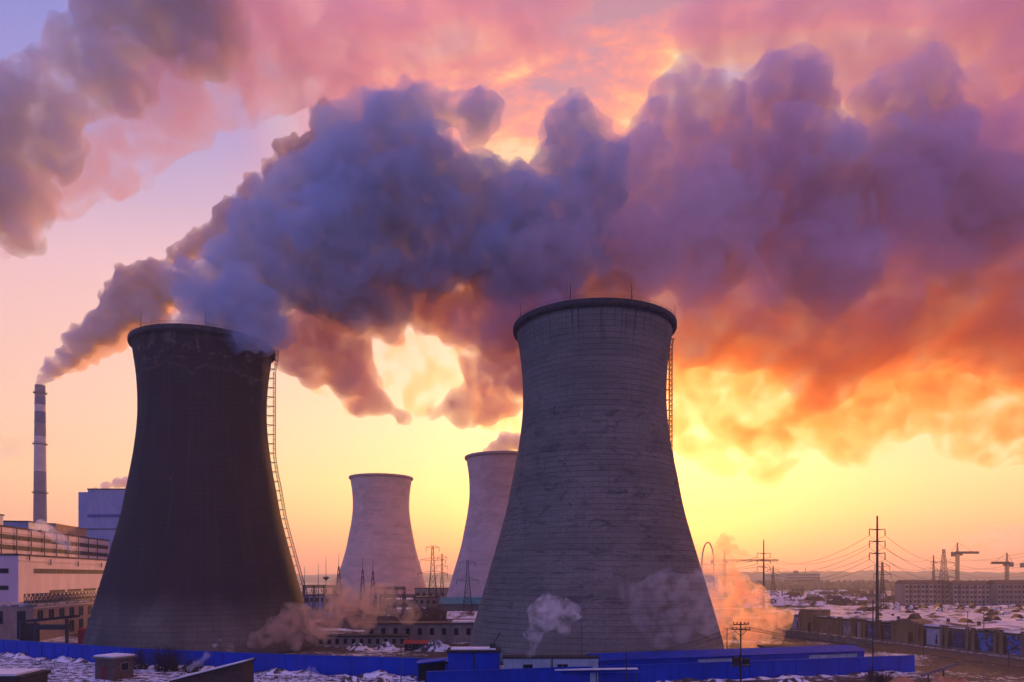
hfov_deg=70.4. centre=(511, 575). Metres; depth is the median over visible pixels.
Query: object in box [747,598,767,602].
district house
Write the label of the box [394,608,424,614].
switch house
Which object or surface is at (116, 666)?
brick hut
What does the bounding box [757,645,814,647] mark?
boundary shed
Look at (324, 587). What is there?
substation gantry
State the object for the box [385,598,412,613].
works building
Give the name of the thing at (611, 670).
snowy awning
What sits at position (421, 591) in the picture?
service block
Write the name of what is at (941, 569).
lattice pylon
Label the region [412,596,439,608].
works building
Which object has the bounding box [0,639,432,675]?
blue fence
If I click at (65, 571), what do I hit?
window
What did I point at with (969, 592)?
apartment block
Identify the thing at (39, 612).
window
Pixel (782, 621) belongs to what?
shop unit
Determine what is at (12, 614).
annex building
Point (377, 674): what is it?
snow drift
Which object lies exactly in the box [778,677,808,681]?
rubble heap
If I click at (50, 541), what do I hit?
window
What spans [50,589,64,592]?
window
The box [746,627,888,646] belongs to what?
pole wire
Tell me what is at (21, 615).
window
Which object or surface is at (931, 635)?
shop unit
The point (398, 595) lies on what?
substation gantry
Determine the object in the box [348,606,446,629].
earth bank
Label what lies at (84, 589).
window
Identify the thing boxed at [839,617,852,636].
shop unit
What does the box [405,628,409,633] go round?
window
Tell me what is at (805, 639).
pole wire
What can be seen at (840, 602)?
district house
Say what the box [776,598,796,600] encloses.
district house
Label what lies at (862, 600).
district house
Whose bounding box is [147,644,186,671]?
bare shrub
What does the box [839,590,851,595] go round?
district house
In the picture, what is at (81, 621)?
window
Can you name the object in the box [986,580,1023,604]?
apartment block
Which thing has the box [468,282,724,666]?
cooling tower
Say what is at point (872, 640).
thin post
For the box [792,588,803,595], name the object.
district house
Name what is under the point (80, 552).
window
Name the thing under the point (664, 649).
pole wire
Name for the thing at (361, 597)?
lattice mast
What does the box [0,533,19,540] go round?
window
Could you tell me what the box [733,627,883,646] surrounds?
pole wire
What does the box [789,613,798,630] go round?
shop unit
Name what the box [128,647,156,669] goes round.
bare shrub
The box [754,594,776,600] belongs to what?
district house
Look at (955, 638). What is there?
shop unit
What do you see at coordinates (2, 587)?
window
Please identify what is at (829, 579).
power line
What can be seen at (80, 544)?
window
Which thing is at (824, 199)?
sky
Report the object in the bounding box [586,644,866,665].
blue shed
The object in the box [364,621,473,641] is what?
workshop
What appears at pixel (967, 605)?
blue fence
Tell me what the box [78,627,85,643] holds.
pump unit
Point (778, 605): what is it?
district house
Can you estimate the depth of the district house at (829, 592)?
686.06 m
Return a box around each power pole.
[757,540,770,611]
[869,516,885,639]
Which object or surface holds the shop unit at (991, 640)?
on the snowy ground at (728, 607)
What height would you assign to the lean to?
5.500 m
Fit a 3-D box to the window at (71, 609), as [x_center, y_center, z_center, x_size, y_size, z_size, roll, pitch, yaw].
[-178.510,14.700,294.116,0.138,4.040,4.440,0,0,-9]
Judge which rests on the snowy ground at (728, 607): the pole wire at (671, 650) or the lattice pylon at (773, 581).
the lattice pylon at (773, 581)
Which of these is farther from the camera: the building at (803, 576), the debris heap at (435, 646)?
the building at (803, 576)
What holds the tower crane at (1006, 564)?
on the snowy ground at (728, 607)
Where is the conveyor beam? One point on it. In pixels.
(955, 663)
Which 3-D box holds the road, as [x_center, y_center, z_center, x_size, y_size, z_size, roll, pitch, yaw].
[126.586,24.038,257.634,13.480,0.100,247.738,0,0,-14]
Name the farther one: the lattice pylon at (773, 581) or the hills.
the hills
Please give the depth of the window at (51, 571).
323.83 m
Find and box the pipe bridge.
[24,591,96,603]
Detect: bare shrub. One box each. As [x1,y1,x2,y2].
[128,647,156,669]
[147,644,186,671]
[179,656,205,672]
[858,668,896,681]
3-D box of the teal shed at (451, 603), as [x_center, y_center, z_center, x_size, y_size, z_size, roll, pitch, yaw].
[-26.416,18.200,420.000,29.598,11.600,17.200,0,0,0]
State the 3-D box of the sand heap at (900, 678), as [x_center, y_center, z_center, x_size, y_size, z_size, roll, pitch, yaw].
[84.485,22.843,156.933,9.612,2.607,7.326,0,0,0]
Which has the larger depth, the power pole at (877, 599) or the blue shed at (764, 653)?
the power pole at (877, 599)
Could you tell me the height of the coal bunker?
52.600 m
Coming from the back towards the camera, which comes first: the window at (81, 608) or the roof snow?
the window at (81, 608)
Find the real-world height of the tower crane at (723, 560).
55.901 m
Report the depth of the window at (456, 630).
261.99 m
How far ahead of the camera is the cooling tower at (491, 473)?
444.33 m
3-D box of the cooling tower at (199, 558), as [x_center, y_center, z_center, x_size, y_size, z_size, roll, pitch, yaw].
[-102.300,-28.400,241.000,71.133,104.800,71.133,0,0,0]
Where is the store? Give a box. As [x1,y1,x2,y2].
[446,611,477,620]
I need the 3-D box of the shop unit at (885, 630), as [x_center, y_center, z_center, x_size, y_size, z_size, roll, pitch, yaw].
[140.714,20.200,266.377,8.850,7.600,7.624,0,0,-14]
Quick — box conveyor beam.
[921,660,962,681]
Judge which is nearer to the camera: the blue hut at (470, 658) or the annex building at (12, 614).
the blue hut at (470, 658)
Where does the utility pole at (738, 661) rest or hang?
on the snowy ground at (728, 607)
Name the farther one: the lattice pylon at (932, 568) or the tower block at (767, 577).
the tower block at (767, 577)
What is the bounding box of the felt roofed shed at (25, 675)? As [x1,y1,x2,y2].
[0,668,50,681]
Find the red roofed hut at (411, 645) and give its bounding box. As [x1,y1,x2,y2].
[403,640,429,650]
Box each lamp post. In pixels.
[967,608,973,656]
[983,599,991,677]
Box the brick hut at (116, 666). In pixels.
[92,653,136,679]
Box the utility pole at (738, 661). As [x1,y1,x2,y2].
[731,622,750,681]
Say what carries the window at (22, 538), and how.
in the turbine hall
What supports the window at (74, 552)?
in the turbine hall
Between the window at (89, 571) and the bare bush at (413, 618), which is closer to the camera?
the bare bush at (413, 618)
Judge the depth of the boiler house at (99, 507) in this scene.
468.50 m
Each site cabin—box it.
[503,655,550,668]
[551,655,598,681]
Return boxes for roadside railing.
[729,621,1023,658]
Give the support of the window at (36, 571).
in the factory hall
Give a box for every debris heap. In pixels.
[342,643,372,650]
[373,641,399,649]
[414,639,450,651]
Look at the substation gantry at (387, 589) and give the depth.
379.43 m
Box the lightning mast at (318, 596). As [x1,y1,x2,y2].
[318,572,318,618]
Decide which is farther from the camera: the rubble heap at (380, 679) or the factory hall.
the factory hall
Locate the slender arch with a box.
[701,542,716,590]
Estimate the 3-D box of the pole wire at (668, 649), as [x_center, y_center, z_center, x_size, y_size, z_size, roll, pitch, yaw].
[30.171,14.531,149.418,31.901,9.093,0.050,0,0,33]
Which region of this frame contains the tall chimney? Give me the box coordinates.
[32,384,48,522]
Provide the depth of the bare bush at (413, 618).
320.58 m
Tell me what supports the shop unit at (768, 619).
on the snowy ground at (728, 607)
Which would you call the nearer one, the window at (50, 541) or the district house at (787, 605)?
the window at (50, 541)
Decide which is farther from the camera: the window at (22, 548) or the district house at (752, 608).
the district house at (752, 608)
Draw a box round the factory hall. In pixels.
[0,554,106,601]
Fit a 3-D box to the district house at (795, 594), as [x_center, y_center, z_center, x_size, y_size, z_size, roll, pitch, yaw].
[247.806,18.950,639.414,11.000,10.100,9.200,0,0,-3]
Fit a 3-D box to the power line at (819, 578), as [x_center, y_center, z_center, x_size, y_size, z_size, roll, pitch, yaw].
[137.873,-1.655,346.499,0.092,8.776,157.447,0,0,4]
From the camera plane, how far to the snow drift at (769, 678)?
169.71 m
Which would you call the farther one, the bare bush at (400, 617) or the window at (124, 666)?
the bare bush at (400, 617)
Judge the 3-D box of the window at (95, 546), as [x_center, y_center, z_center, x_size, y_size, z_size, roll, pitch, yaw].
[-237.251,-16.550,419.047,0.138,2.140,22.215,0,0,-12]
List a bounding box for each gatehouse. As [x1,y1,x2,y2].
[799,609,830,631]
[892,618,933,644]
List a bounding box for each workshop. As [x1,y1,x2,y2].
[312,634,410,645]
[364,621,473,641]
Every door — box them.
[101,666,105,679]
[908,632,912,643]
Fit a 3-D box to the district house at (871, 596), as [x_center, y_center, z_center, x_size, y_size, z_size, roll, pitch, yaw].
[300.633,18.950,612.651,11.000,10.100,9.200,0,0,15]
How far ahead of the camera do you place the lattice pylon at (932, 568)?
639.69 m
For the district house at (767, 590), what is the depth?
820.14 m
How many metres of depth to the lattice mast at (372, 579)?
387.49 m
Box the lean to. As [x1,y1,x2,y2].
[416,657,447,681]
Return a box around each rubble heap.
[341,676,361,681]
[376,677,389,681]
[708,678,724,681]
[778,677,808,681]
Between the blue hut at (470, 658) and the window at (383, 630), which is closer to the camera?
the blue hut at (470, 658)
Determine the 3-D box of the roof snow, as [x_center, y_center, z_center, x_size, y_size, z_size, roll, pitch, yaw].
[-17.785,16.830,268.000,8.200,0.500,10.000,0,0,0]
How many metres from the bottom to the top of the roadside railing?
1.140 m
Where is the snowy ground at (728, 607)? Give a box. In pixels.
[40,583,1023,681]
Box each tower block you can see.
[765,574,778,580]
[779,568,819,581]
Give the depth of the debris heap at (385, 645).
234.95 m
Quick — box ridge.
[297,572,744,582]
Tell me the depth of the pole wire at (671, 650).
148.64 m
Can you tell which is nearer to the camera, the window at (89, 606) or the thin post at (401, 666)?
the thin post at (401, 666)
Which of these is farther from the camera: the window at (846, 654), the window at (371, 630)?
the window at (371, 630)
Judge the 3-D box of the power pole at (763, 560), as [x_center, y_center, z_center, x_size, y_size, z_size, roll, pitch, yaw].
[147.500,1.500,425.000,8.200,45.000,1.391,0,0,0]
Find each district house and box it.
[740,588,751,596]
[741,595,755,603]
[743,602,767,614]
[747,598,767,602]
[751,600,785,609]
[753,589,772,593]
[754,592,776,594]
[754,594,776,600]
[767,591,786,594]
[775,596,794,599]
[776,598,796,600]
[783,595,806,600]
[785,591,800,595]
[785,599,796,608]
[788,601,824,607]
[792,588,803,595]
[804,595,823,600]
[807,592,818,595]
[816,594,841,600]
[819,590,832,594]
[825,594,842,599]
[825,599,846,605]
[833,597,852,605]
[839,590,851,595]
[847,596,866,604]
[853,590,866,596]
[860,592,875,603]
[886,595,894,601]
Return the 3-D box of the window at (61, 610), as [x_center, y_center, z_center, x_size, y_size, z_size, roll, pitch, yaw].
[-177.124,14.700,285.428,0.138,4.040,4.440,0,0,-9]
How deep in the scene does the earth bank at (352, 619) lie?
342.03 m
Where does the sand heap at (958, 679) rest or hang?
on the snowy ground at (728, 607)
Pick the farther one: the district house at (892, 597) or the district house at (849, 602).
the district house at (892, 597)
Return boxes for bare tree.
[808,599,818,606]
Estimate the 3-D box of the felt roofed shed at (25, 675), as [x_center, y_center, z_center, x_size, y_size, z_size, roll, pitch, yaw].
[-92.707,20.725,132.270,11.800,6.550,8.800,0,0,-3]
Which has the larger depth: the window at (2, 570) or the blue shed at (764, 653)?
the window at (2, 570)
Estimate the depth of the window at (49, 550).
352.03 m
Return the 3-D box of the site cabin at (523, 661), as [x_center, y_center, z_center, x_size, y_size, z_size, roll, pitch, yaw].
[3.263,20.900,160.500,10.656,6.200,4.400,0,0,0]
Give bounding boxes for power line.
[758,560,867,580]
[762,548,867,572]
[771,560,882,580]
[773,548,883,572]
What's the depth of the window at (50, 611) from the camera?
276.11 m
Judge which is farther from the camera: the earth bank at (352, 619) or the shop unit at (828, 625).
the earth bank at (352, 619)
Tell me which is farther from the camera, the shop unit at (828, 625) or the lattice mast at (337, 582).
the lattice mast at (337, 582)
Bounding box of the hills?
[708,570,1023,582]
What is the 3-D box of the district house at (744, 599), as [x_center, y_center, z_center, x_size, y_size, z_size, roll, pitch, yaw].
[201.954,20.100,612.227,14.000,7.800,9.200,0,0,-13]
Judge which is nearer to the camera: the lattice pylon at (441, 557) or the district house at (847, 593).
the lattice pylon at (441, 557)
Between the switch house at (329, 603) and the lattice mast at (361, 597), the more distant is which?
the switch house at (329, 603)
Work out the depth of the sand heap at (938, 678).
154.33 m
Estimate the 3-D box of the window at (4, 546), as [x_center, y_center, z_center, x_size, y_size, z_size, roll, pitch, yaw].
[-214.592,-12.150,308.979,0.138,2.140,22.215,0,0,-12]
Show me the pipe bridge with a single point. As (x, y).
(68, 597)
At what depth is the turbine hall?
350.99 m
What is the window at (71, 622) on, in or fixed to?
in the annex building at (12, 614)
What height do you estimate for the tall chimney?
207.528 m
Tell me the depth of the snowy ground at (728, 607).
239.01 m
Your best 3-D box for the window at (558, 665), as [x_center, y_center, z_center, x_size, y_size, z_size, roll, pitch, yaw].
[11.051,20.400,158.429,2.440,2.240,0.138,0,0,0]
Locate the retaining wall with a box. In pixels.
[717,621,871,647]
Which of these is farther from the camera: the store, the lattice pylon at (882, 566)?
the lattice pylon at (882, 566)
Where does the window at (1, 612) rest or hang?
in the annex building at (12, 614)
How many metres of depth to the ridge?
2552.15 m
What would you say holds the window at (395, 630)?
in the workshop at (445, 631)
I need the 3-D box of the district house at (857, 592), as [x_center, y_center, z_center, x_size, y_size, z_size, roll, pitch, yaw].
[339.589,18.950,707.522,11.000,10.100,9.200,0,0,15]
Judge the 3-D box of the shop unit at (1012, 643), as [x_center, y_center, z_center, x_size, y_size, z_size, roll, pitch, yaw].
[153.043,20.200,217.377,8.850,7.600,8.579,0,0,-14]
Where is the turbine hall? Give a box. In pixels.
[0,514,109,558]
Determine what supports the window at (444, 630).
in the workshop at (445, 631)
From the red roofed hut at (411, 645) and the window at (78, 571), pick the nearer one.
the red roofed hut at (411, 645)
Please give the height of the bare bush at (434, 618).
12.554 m
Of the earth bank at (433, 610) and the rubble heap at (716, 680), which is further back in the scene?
the earth bank at (433, 610)
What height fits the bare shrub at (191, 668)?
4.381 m
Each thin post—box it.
[400,650,401,681]
[626,652,626,681]
[872,600,873,681]
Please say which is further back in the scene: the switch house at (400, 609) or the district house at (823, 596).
the district house at (823, 596)
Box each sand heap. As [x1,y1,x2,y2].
[889,675,914,681]
[931,675,953,681]
[953,677,967,681]
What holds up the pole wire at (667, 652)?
attached to the utility pole at (738, 661)
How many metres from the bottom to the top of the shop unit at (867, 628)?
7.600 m
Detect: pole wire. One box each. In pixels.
[590,627,748,665]
[592,627,731,661]
[595,627,735,662]
[597,627,744,663]
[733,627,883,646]
[737,627,886,646]
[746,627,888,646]
[750,627,908,646]
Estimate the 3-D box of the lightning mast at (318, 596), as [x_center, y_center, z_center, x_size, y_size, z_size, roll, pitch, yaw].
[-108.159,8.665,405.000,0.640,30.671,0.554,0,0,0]
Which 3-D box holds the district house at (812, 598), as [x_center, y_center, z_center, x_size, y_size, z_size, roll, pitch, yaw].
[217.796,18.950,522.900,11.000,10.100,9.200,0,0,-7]
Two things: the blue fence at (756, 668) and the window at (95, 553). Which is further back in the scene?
the window at (95, 553)
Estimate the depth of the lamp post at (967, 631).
214.95 m
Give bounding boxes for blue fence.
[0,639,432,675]
[426,655,914,681]
[899,604,1020,605]
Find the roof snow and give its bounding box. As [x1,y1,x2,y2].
[452,620,474,622]
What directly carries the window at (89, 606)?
in the annex building at (12, 614)
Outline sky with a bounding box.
[0,0,1023,575]
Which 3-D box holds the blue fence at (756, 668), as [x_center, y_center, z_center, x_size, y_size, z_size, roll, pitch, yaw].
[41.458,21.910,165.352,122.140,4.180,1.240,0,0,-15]
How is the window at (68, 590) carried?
in the factory hall
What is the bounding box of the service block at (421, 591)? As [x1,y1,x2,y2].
[414,588,448,600]
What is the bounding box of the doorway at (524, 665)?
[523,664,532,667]
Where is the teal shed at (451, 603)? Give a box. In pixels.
[439,597,481,611]
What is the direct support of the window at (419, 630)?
in the workshop at (445, 631)
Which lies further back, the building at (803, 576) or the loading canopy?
the building at (803, 576)
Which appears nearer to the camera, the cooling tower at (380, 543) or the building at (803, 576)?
the cooling tower at (380, 543)
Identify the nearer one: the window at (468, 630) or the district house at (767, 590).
the window at (468, 630)
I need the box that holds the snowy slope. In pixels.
[0,657,424,681]
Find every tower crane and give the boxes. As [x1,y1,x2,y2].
[711,550,778,594]
[951,542,978,580]
[990,553,1013,579]
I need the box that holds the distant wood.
[732,579,1005,590]
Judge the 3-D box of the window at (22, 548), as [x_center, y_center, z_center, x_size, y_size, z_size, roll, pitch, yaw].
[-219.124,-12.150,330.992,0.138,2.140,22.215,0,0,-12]
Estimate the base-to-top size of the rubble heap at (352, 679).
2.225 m
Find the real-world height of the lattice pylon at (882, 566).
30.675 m
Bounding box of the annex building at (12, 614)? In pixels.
[0,599,94,640]
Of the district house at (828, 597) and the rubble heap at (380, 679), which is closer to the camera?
the rubble heap at (380, 679)
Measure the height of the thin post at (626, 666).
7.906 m
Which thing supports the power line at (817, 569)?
attached to the power pole at (877, 599)
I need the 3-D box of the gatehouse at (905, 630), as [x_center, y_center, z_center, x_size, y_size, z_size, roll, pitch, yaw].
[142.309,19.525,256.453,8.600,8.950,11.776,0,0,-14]
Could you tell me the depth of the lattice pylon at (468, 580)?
391.80 m
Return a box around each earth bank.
[310,609,389,627]
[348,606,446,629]
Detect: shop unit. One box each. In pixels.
[760,610,776,627]
[777,612,788,628]
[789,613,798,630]
[814,615,839,634]
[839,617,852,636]
[853,618,862,637]
[863,619,890,639]
[879,620,891,641]
[919,623,943,647]
[944,625,970,650]
[970,627,998,653]
[998,630,1023,656]
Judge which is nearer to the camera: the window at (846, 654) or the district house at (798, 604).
the window at (846, 654)
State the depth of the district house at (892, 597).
543.48 m
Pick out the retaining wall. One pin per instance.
(831, 638)
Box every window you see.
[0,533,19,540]
[0,544,19,549]
[0,568,8,572]
[0,585,8,589]
[0,611,2,623]
[17,611,25,638]
[20,536,41,542]
[20,546,41,551]
[34,568,48,573]
[37,610,42,618]
[42,538,61,544]
[42,548,61,553]
[48,609,53,617]
[49,569,62,573]
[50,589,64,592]
[59,608,64,616]
[62,541,77,545]
[62,549,77,554]
[63,569,75,573]
[67,589,80,591]
[69,607,73,615]
[69,620,73,631]
[76,569,87,573]
[79,543,93,547]
[79,551,93,555]
[79,606,83,615]
[79,618,83,627]
[83,588,95,590]
[88,570,98,573]
[88,605,91,614]
[94,544,107,549]
[94,552,107,556]
[121,662,128,670]
[369,628,373,633]
[381,628,385,633]
[393,628,397,633]
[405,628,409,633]
[417,628,421,634]
[442,628,446,634]
[454,628,458,634]
[466,628,470,634]
[557,664,567,666]
[698,657,742,661]
[809,653,857,658]
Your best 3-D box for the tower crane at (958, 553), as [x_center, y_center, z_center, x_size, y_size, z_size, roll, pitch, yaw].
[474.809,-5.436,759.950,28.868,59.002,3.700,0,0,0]
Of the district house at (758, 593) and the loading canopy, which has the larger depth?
the district house at (758, 593)
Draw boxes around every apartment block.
[895,580,948,604]
[947,581,989,604]
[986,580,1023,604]
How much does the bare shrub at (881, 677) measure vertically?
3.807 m
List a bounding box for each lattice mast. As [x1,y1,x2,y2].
[333,564,343,615]
[358,561,366,610]
[369,571,377,614]
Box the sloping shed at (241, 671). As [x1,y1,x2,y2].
[169,658,256,681]
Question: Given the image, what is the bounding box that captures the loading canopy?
[17,615,79,643]
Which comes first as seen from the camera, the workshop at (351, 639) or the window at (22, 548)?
the workshop at (351, 639)
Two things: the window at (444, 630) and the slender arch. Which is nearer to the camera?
the window at (444, 630)
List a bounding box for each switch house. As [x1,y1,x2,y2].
[305,594,342,614]
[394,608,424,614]
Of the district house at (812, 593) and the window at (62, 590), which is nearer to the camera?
the window at (62, 590)
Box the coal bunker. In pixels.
[87,528,115,551]
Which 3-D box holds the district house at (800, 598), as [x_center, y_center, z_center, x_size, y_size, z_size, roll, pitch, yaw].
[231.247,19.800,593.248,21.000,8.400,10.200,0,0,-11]
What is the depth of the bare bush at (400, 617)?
323.12 m
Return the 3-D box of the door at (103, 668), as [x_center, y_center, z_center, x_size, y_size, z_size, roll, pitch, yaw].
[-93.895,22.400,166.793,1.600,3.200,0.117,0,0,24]
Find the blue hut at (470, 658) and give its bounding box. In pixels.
[446,633,500,670]
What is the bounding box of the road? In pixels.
[874,642,1023,664]
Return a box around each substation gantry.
[302,585,335,619]
[374,587,405,616]
[379,594,415,618]
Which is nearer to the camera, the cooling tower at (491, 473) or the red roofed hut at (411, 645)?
the red roofed hut at (411, 645)
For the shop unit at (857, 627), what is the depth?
279.64 m
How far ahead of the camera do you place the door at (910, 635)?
253.13 m
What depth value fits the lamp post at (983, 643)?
169.98 m
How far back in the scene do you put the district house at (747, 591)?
821.66 m
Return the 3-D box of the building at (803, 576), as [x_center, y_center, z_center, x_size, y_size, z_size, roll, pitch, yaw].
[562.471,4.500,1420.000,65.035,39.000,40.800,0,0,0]
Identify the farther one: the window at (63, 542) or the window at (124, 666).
the window at (63, 542)
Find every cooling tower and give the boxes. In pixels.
[82,312,317,653]
[334,473,426,606]
[447,451,517,596]
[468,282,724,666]
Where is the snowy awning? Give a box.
[555,668,640,681]
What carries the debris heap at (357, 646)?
on the snowy ground at (728, 607)
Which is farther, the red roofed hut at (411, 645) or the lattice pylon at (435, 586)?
the lattice pylon at (435, 586)
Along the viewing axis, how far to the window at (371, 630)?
261.99 m
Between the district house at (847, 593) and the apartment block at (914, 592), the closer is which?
the apartment block at (914, 592)
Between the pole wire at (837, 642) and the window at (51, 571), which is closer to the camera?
the pole wire at (837, 642)
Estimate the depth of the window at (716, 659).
174.97 m
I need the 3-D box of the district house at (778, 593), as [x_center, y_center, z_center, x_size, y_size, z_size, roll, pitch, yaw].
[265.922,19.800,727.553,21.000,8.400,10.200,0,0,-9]
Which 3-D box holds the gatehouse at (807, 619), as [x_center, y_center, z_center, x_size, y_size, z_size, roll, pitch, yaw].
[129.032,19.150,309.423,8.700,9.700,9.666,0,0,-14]
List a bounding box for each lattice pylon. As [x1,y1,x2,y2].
[421,545,447,607]
[436,553,447,607]
[456,560,478,610]
[767,566,779,594]
[873,562,889,608]
[931,555,937,578]
[932,549,955,604]
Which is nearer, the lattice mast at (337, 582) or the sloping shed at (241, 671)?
the sloping shed at (241, 671)
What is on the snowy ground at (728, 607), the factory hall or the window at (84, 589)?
the factory hall
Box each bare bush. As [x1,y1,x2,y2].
[386,609,412,620]
[401,605,435,620]
[408,605,448,620]
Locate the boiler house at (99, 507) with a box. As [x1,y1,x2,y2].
[78,488,125,527]
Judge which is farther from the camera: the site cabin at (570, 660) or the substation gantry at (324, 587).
the substation gantry at (324, 587)
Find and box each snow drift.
[0,651,416,679]
[671,670,913,681]

